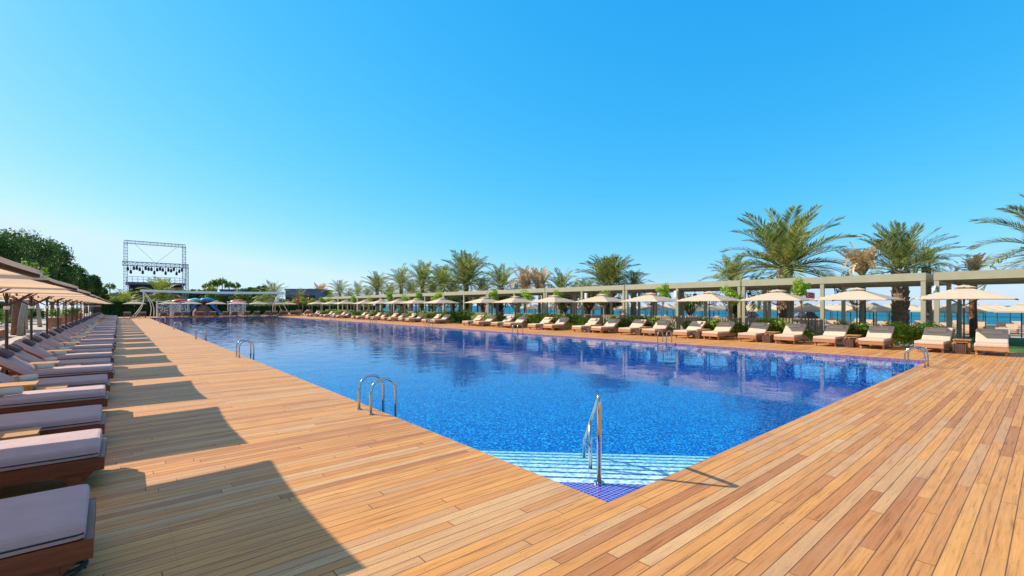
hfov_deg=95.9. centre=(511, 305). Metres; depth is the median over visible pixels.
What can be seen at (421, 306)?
olive tree
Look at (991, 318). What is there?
sea
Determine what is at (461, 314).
shrub
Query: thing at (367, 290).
palm tree
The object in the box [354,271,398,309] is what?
palm tree
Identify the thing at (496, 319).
shrub
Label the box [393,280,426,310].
palm tree
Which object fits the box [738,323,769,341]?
sun lounger
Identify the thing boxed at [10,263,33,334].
garden tree
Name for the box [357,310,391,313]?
slat fence
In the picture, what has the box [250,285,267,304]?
background tree
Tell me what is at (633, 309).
palm tree
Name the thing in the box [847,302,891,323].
beach parasol
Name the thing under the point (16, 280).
parasol
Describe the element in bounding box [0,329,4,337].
garden wall
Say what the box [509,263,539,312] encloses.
dry palm
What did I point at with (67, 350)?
side table
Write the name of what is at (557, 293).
young tree
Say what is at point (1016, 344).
lawn
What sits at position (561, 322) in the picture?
sun lounger
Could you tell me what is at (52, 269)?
evergreen tree
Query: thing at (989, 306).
beach parasol
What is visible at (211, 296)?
background tree
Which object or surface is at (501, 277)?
palm tree
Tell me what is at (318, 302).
parasol
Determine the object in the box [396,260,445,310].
palm tree
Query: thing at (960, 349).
slatted bin
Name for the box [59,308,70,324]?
planter
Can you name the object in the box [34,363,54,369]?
rolled towel
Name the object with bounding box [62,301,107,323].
parasol
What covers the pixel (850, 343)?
slatted bin
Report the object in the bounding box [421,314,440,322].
sun lounger
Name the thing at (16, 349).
sun lounger
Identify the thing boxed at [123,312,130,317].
sun lounger
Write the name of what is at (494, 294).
young tree
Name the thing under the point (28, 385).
side table
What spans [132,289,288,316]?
shade structure
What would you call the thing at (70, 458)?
sun lounger
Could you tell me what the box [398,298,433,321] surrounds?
parasol
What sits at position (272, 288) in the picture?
palm tree
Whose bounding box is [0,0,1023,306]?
sky
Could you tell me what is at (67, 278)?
evergreen tree
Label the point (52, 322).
planter
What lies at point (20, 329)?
garden tree
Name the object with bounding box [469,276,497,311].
palm tree
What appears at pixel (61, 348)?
rolled towel
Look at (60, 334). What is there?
sun lounger
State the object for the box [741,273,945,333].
pergola
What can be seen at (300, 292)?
palm tree
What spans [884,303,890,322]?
beach parasol
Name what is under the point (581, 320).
shrub
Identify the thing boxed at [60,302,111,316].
parasol
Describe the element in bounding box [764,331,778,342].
side table
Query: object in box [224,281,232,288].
fan palm
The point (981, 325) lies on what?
beach lounger
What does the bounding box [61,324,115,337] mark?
sun lounger
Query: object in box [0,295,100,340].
parasol
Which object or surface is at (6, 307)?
parasol
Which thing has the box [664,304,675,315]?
beach parasol
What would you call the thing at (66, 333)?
sun lounger
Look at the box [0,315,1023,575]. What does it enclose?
deck
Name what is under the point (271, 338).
water
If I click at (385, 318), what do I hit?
sun lounger
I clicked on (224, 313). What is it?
sun lounger
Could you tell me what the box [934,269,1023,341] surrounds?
pergola
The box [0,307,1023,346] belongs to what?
ground
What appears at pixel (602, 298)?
parasol
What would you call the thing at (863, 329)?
shrub
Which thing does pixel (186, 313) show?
sun lounger
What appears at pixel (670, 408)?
pool basin
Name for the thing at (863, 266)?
dry palm
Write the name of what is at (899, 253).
palm tree
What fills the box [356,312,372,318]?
sun lounger
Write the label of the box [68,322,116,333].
sun lounger
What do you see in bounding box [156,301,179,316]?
curtained cabana
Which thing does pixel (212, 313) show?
sun lounger
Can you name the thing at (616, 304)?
olive tree
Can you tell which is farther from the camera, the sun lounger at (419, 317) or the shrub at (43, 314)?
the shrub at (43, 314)
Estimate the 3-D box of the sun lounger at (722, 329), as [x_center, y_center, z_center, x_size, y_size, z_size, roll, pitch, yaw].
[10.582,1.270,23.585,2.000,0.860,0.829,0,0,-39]
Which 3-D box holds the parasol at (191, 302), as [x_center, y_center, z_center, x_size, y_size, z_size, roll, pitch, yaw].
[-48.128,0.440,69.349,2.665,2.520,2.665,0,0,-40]
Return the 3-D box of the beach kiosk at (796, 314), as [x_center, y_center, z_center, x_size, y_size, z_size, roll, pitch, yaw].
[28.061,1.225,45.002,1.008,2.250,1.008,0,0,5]
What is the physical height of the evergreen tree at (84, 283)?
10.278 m
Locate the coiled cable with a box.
[62,559,88,575]
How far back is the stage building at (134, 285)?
119.51 m
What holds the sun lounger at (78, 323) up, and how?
on the deck
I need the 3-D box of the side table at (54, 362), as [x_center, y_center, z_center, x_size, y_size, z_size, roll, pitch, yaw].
[-10.102,1.460,9.851,0.640,0.480,0.480,0,0,-40]
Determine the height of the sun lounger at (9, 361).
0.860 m
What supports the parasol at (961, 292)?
on the deck
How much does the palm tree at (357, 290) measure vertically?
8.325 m
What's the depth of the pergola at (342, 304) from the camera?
78.50 m
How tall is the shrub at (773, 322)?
1.237 m
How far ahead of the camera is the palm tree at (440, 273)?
73.85 m
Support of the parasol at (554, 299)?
on the deck
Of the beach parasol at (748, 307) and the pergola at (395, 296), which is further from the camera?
the pergola at (395, 296)
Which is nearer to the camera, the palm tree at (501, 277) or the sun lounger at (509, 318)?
the sun lounger at (509, 318)
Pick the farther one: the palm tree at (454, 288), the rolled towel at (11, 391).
the palm tree at (454, 288)
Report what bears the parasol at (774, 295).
on the deck
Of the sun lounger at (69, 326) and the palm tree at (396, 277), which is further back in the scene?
the palm tree at (396, 277)
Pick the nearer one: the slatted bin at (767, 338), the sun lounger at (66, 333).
the sun lounger at (66, 333)
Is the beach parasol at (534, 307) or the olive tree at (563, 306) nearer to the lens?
the olive tree at (563, 306)
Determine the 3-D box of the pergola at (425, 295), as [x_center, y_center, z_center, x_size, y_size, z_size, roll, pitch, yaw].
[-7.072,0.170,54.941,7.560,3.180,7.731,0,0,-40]
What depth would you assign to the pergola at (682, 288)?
29.96 m
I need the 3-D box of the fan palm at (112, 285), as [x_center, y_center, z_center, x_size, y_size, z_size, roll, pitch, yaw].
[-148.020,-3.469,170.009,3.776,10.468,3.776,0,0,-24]
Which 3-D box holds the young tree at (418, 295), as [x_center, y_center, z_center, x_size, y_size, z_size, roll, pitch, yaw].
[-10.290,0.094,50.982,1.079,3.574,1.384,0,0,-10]
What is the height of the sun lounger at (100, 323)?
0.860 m
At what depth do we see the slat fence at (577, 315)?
34.49 m
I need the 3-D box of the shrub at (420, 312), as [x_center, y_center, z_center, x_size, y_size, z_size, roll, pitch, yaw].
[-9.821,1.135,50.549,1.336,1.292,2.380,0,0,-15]
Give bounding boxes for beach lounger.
[825,320,833,324]
[877,321,886,325]
[962,325,968,332]
[978,322,984,328]
[985,325,998,328]
[995,327,1010,336]
[996,322,1007,327]
[1006,324,1018,333]
[1011,321,1022,327]
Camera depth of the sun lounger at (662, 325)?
26.26 m
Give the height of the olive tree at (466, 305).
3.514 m
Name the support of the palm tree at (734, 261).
on the ground at (13, 338)
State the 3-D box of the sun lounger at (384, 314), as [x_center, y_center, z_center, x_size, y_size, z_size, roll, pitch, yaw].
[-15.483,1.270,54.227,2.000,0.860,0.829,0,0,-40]
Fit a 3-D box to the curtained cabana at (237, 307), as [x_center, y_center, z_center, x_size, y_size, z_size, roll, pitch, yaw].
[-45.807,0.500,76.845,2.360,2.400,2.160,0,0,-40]
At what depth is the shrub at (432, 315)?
47.78 m
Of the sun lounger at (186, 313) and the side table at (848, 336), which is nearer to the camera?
the side table at (848, 336)
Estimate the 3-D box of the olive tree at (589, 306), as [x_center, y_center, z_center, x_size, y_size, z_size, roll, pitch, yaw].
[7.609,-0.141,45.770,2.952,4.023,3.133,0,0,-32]
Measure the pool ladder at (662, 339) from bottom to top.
1.460 m
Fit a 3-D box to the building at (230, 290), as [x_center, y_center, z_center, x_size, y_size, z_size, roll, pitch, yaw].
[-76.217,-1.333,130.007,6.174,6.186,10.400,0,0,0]
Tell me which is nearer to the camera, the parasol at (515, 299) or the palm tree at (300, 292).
the parasol at (515, 299)
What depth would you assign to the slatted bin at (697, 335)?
23.66 m
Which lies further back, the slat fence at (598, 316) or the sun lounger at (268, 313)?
the sun lounger at (268, 313)
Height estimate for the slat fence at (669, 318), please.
1.150 m
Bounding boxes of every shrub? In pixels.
[0,309,10,321]
[28,307,45,319]
[416,310,426,318]
[430,311,440,317]
[440,310,465,322]
[449,309,474,322]
[493,313,505,321]
[514,313,532,323]
[527,313,542,323]
[539,312,552,322]
[539,313,567,323]
[563,313,579,328]
[570,315,588,327]
[599,315,622,330]
[606,317,628,327]
[620,315,651,327]
[640,316,676,333]
[682,319,711,330]
[696,317,737,336]
[715,320,750,337]
[747,316,788,338]
[770,322,818,341]
[830,320,895,340]
[872,321,914,345]
[900,321,958,346]
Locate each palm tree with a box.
[107,288,142,300]
[132,276,187,301]
[250,280,292,305]
[292,288,307,300]
[321,279,350,296]
[342,281,366,295]
[342,288,354,295]
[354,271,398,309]
[359,288,374,295]
[380,262,418,310]
[380,282,397,310]
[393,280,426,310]
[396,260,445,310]
[414,264,462,308]
[415,280,438,310]
[427,250,498,311]
[446,279,462,310]
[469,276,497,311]
[472,263,522,315]
[506,283,530,305]
[538,267,579,314]
[568,281,582,313]
[575,254,646,320]
[575,279,600,314]
[616,270,652,316]
[697,254,761,323]
[711,203,862,322]
[835,221,978,325]
[910,247,957,325]
[967,193,1023,300]
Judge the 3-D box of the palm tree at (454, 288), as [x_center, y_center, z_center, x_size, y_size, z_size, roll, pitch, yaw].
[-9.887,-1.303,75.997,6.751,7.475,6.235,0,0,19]
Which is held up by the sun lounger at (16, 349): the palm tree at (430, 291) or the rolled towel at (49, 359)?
the rolled towel at (49, 359)
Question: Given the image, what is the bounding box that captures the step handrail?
[582,393,604,485]
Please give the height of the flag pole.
3.550 m
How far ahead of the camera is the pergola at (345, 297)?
72.99 m
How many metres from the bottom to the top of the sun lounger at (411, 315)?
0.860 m
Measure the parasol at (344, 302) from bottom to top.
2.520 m
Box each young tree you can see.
[326,297,334,316]
[366,296,372,307]
[385,291,393,311]
[401,294,410,317]
[414,290,422,320]
[430,291,441,313]
[489,289,498,321]
[520,289,535,315]
[552,289,562,314]
[594,289,609,324]
[655,282,671,319]
[720,285,743,336]
[790,277,812,340]
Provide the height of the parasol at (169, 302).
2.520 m
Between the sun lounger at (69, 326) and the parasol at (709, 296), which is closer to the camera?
the sun lounger at (69, 326)
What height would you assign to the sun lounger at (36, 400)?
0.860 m
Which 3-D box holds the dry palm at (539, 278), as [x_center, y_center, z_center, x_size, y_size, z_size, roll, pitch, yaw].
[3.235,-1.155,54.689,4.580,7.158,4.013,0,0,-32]
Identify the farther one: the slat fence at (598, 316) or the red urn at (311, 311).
the red urn at (311, 311)
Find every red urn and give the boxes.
[295,298,301,313]
[306,298,312,313]
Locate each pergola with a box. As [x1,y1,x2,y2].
[322,297,372,309]
[338,296,386,310]
[357,295,428,313]
[380,294,459,311]
[408,292,496,313]
[443,291,536,314]
[487,288,601,315]
[545,285,680,327]
[625,280,789,329]
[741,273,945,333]
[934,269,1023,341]
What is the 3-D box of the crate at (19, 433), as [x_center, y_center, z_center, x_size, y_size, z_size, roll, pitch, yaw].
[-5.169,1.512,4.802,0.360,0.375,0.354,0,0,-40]
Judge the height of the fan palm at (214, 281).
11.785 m
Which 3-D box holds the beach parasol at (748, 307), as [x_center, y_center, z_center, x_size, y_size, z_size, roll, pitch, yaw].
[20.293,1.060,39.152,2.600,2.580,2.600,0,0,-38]
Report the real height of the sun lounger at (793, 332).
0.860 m
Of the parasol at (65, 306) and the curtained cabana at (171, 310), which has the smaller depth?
the parasol at (65, 306)
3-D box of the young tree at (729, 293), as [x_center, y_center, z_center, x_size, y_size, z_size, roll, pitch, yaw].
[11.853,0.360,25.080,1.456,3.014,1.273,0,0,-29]
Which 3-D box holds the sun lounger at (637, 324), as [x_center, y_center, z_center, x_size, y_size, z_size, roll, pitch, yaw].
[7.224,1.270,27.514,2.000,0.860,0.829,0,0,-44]
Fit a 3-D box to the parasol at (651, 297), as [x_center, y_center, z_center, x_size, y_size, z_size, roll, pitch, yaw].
[8.182,0.440,27.207,2.665,2.520,2.665,0,0,-39]
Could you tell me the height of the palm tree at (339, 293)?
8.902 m
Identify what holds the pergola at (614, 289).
on the ground at (13, 338)
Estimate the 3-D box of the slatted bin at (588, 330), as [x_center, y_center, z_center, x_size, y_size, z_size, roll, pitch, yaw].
[4.923,1.535,29.253,0.364,0.330,0.360,0,0,-40]
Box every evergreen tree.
[0,228,32,265]
[0,228,50,322]
[18,229,68,306]
[37,236,80,314]
[64,263,93,309]
[85,274,104,312]
[100,288,109,299]
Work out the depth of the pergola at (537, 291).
41.39 m
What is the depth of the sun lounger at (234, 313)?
70.71 m
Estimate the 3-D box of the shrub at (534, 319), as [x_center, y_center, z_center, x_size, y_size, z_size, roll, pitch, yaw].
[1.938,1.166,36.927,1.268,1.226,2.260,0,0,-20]
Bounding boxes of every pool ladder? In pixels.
[194,328,206,340]
[235,339,253,359]
[356,374,396,416]
[657,330,671,361]
[904,346,929,369]
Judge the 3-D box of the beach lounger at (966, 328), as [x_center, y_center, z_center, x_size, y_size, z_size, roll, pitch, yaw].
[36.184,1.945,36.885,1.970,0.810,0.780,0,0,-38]
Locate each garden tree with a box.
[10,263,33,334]
[16,260,49,335]
[25,274,44,329]
[35,301,41,326]
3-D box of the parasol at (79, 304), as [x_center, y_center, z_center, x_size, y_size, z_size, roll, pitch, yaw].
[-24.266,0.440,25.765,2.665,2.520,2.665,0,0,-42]
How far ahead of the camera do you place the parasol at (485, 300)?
39.18 m
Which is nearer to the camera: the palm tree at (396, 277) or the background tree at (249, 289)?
the palm tree at (396, 277)
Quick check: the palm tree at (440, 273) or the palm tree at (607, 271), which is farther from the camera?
the palm tree at (440, 273)
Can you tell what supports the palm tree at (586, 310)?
on the ground at (13, 338)
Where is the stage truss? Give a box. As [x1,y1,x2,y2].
[122,240,188,299]
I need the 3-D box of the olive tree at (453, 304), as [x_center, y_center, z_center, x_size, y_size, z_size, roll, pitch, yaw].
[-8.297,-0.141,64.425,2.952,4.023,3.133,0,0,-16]
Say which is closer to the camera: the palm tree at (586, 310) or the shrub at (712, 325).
the shrub at (712, 325)
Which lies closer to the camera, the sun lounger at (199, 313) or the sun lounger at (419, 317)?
the sun lounger at (419, 317)
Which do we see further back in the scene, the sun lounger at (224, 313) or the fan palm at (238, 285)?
the fan palm at (238, 285)
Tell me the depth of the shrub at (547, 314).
35.81 m
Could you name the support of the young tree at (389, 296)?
on the ground at (13, 338)
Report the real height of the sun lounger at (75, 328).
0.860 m
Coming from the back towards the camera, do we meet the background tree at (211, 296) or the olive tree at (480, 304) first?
the background tree at (211, 296)
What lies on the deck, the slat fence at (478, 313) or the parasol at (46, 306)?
the parasol at (46, 306)
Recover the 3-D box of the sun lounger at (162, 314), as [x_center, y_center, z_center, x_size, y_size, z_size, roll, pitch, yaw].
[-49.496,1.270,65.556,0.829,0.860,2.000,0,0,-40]
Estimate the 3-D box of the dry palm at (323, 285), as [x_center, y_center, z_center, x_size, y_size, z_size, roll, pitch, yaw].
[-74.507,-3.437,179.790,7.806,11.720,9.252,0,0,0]
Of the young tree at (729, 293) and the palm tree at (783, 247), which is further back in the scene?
the palm tree at (783, 247)
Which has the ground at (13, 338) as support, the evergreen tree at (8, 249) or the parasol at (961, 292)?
the evergreen tree at (8, 249)
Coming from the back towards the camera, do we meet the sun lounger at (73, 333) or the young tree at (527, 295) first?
the young tree at (527, 295)
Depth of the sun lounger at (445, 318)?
43.81 m
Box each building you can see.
[125,276,184,300]
[219,289,247,310]
[284,289,328,300]
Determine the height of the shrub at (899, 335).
1.114 m
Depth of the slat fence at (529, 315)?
38.51 m
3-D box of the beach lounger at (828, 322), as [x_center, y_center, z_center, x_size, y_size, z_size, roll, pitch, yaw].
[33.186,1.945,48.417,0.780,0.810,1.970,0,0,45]
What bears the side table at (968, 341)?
on the deck
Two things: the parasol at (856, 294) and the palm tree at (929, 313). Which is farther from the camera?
the palm tree at (929, 313)
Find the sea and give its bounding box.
[383,306,1023,324]
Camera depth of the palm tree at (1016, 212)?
24.04 m
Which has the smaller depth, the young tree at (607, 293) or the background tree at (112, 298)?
the young tree at (607, 293)
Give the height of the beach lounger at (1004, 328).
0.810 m
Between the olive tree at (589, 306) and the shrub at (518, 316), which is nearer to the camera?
the shrub at (518, 316)
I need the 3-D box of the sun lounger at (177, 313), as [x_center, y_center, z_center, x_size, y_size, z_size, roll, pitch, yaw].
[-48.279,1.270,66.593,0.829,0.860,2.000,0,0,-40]
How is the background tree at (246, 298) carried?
on the ground at (13, 338)
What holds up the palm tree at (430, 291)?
on the ground at (13, 338)
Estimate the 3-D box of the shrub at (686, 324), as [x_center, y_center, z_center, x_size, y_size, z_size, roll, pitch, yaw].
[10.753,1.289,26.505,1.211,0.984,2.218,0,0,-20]
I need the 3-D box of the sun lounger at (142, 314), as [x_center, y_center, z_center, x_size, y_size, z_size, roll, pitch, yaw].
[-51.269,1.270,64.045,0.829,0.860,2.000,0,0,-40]
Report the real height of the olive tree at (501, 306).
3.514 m
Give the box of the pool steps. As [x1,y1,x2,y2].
[479,450,711,501]
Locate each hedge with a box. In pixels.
[92,301,233,316]
[238,305,379,314]
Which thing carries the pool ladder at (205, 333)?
attached to the deck
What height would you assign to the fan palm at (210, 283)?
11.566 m
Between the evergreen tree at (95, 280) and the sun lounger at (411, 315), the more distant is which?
the evergreen tree at (95, 280)
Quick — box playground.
[188,298,221,315]
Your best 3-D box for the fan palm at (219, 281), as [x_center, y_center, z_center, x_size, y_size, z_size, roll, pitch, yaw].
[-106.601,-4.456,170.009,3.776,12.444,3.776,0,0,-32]
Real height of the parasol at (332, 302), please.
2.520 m
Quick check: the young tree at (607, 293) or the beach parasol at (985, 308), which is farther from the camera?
the beach parasol at (985, 308)
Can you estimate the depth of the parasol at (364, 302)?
57.82 m
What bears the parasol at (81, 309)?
on the deck
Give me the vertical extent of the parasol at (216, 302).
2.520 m
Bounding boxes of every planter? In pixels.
[45,308,63,328]
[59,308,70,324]
[68,308,79,320]
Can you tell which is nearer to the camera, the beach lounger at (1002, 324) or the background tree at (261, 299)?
the beach lounger at (1002, 324)
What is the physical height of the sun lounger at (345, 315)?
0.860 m
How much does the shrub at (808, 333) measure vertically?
0.973 m
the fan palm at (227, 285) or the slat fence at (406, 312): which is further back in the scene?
the fan palm at (227, 285)
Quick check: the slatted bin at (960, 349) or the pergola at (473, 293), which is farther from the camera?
the pergola at (473, 293)
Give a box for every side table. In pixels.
[0,380,38,390]
[16,361,59,374]
[39,349,71,358]
[639,326,651,334]
[696,329,710,337]
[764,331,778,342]
[844,334,861,346]
[952,338,971,352]
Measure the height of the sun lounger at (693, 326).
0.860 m
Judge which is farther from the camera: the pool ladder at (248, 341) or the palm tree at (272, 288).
the palm tree at (272, 288)
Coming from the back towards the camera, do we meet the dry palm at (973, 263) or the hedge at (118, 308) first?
the hedge at (118, 308)
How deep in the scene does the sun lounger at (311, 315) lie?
71.12 m
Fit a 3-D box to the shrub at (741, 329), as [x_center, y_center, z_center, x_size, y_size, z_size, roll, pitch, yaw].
[12.135,1.288,24.799,1.213,0.985,2.221,0,0,-37]
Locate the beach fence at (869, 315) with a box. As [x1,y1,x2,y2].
[398,307,1023,323]
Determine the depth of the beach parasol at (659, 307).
45.39 m
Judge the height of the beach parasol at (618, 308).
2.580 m
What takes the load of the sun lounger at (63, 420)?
on the deck
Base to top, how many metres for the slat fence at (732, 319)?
1.150 m
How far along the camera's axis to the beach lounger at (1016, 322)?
45.67 m
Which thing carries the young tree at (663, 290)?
on the ground at (13, 338)
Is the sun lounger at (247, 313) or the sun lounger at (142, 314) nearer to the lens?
the sun lounger at (142, 314)
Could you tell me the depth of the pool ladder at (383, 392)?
7.47 m
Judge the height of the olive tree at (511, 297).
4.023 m
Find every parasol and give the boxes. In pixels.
[0,257,42,277]
[0,273,77,289]
[0,287,90,294]
[0,292,95,374]
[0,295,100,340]
[0,297,102,333]
[0,299,104,328]
[25,300,106,326]
[45,301,108,320]
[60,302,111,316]
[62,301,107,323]
[74,302,109,319]
[123,300,145,317]
[159,300,179,305]
[181,300,201,316]
[207,300,225,316]
[229,301,246,305]
[250,301,266,315]
[272,301,287,315]
[309,301,322,316]
[322,300,337,305]
[334,300,353,317]
[353,300,371,318]
[366,299,387,319]
[383,299,412,320]
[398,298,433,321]
[425,297,457,322]
[464,296,496,325]
[492,295,538,326]
[526,304,551,308]
[528,294,580,329]
[575,294,630,331]
[577,304,600,309]
[613,304,637,309]
[618,292,683,334]
[641,304,674,310]
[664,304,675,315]
[673,290,745,337]
[686,303,722,316]
[737,288,817,341]
[746,303,773,323]
[794,303,831,314]
[809,286,904,346]
[825,303,840,321]
[828,304,851,310]
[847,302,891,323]
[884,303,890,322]
[910,284,1018,352]
[910,303,943,323]
[932,303,987,335]
[966,304,994,334]
[980,303,1001,327]
[992,304,1005,321]
[993,302,1023,337]
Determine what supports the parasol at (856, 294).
on the deck
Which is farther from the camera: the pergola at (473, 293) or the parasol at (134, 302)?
the parasol at (134, 302)
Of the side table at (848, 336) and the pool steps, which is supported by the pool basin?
the pool steps
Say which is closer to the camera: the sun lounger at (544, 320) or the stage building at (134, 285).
the sun lounger at (544, 320)
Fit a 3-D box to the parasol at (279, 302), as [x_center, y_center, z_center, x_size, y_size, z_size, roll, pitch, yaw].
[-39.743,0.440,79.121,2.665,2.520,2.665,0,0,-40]
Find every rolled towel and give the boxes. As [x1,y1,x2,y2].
[0,386,23,395]
[15,374,38,381]
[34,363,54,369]
[41,357,56,361]
[52,350,66,355]
[57,347,69,349]
[63,342,75,345]
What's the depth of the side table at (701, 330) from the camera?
24.01 m
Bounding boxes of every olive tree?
[373,299,387,307]
[413,298,427,310]
[445,291,461,311]
[457,297,472,308]
[472,290,485,311]
[490,296,506,314]
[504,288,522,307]
[555,295,578,313]
[572,285,598,319]
[598,294,621,307]
[684,293,703,315]
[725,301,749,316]
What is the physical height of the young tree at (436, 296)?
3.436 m
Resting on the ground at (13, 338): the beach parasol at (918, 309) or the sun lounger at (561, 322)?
the beach parasol at (918, 309)
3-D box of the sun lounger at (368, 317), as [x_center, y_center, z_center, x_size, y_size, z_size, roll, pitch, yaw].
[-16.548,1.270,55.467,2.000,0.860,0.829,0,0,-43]
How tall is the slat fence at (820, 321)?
1.150 m
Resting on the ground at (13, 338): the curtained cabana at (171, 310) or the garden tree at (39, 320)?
the garden tree at (39, 320)
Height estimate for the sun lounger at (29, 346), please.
0.860 m
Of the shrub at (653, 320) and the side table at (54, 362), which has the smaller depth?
the side table at (54, 362)
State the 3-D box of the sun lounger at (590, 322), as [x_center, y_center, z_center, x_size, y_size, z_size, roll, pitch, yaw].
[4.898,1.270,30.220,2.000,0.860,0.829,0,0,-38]
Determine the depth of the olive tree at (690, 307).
38.38 m
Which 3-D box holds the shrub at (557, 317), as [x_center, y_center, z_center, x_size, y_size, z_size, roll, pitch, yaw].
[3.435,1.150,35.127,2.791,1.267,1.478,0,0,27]
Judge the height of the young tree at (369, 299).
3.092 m
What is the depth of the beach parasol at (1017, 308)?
30.93 m
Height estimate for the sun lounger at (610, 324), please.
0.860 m
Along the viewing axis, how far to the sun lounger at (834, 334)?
19.86 m
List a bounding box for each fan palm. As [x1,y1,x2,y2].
[103,282,115,293]
[208,279,216,287]
[212,279,221,291]
[216,277,227,288]
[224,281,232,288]
[231,282,240,288]
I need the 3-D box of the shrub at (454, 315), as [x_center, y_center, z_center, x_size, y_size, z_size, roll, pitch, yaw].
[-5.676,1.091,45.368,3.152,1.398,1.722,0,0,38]
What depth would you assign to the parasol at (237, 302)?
72.75 m
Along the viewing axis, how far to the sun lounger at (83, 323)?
28.09 m
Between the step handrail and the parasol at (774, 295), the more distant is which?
the parasol at (774, 295)
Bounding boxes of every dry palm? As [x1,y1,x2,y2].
[310,282,333,296]
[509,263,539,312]
[524,265,553,313]
[835,241,892,322]
[953,252,996,336]
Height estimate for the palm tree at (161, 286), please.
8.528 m
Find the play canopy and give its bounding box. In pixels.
[172,299,187,311]
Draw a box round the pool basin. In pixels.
[151,316,929,455]
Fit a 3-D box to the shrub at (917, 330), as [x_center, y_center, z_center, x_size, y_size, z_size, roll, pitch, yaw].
[17.001,1.204,19.075,1.189,1.149,2.117,0,0,-1]
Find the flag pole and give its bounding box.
[805,292,814,313]
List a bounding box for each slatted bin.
[586,327,592,332]
[635,329,642,335]
[693,332,702,338]
[762,335,772,342]
[843,339,854,347]
[952,344,967,353]
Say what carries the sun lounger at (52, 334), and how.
on the deck
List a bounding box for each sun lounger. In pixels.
[0,343,112,374]
[0,348,114,378]
[0,372,109,391]
[0,385,108,414]
[0,405,105,435]
[0,428,106,486]
[0,484,95,575]
[13,339,113,361]
[21,335,113,357]
[33,332,113,350]
[41,330,115,348]
[48,328,115,344]
[52,327,113,338]
[59,325,114,338]
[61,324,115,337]
[67,323,115,334]
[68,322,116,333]
[73,321,116,331]
[75,319,116,329]
[83,317,116,325]
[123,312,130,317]
[138,312,145,317]
[159,312,166,317]
[173,311,180,317]
[182,311,190,315]
[195,311,203,316]
[208,311,216,316]
[221,311,228,316]
[230,311,238,316]
[242,311,249,316]
[263,311,270,315]
[309,311,322,316]
[336,312,351,317]
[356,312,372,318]
[365,313,382,319]
[371,313,388,318]
[380,313,398,320]
[387,313,405,320]
[398,313,416,321]
[405,314,424,321]
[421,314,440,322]
[430,314,451,323]
[462,315,483,325]
[473,316,496,325]
[491,316,514,326]
[503,316,527,327]
[527,317,552,329]
[543,317,570,330]
[572,318,599,331]
[591,319,619,332]
[618,319,646,334]
[641,320,671,335]
[673,321,706,337]
[702,322,735,339]
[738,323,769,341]
[774,323,806,343]
[813,325,850,346]
[858,326,894,349]
[914,327,952,352]
[974,329,1008,356]
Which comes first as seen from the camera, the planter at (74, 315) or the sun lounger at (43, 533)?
the sun lounger at (43, 533)
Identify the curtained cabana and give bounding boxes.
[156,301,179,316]
[170,301,188,316]
[227,301,245,315]
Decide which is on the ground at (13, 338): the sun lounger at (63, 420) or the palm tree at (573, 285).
the palm tree at (573, 285)
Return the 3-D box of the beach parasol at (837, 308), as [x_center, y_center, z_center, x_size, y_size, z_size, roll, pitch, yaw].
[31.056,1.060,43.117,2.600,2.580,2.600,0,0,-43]
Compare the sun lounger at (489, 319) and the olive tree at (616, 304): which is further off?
the olive tree at (616, 304)
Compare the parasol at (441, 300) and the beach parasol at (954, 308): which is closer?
the beach parasol at (954, 308)
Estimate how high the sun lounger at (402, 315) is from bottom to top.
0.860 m
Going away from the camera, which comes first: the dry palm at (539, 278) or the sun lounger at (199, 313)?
the dry palm at (539, 278)
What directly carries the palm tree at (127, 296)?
on the ground at (13, 338)
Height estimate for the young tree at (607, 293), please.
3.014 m
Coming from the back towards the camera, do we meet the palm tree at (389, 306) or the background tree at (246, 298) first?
the background tree at (246, 298)
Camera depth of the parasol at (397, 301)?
51.30 m
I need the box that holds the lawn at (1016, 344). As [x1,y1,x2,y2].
[944,337,1023,352]
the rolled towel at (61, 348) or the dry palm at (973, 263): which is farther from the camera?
the dry palm at (973, 263)
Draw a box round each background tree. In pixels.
[109,296,122,300]
[186,290,206,301]
[196,286,216,291]
[200,294,215,301]
[215,294,234,301]
[233,289,253,305]
[241,287,257,297]
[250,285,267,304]
[252,294,270,305]
[291,300,306,305]
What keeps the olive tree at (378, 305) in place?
on the ground at (13, 338)
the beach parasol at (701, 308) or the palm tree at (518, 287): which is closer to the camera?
the beach parasol at (701, 308)
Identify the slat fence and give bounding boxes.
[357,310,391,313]
[396,311,458,322]
[466,312,486,320]
[517,313,544,325]
[552,314,581,327]
[585,314,625,327]
[628,315,677,331]
[681,316,741,335]
[745,317,822,337]
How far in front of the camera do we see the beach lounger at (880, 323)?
45.50 m
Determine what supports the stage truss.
on the ground at (13, 338)
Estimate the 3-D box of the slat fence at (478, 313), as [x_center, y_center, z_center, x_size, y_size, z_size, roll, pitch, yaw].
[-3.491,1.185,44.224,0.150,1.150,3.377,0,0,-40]
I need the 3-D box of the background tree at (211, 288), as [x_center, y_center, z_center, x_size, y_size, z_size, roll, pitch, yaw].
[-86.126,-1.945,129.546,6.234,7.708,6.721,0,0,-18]
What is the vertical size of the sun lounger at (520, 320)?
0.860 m
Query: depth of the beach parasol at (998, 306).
49.63 m
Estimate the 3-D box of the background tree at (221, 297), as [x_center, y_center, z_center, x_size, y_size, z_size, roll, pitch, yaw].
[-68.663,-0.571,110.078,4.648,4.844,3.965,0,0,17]

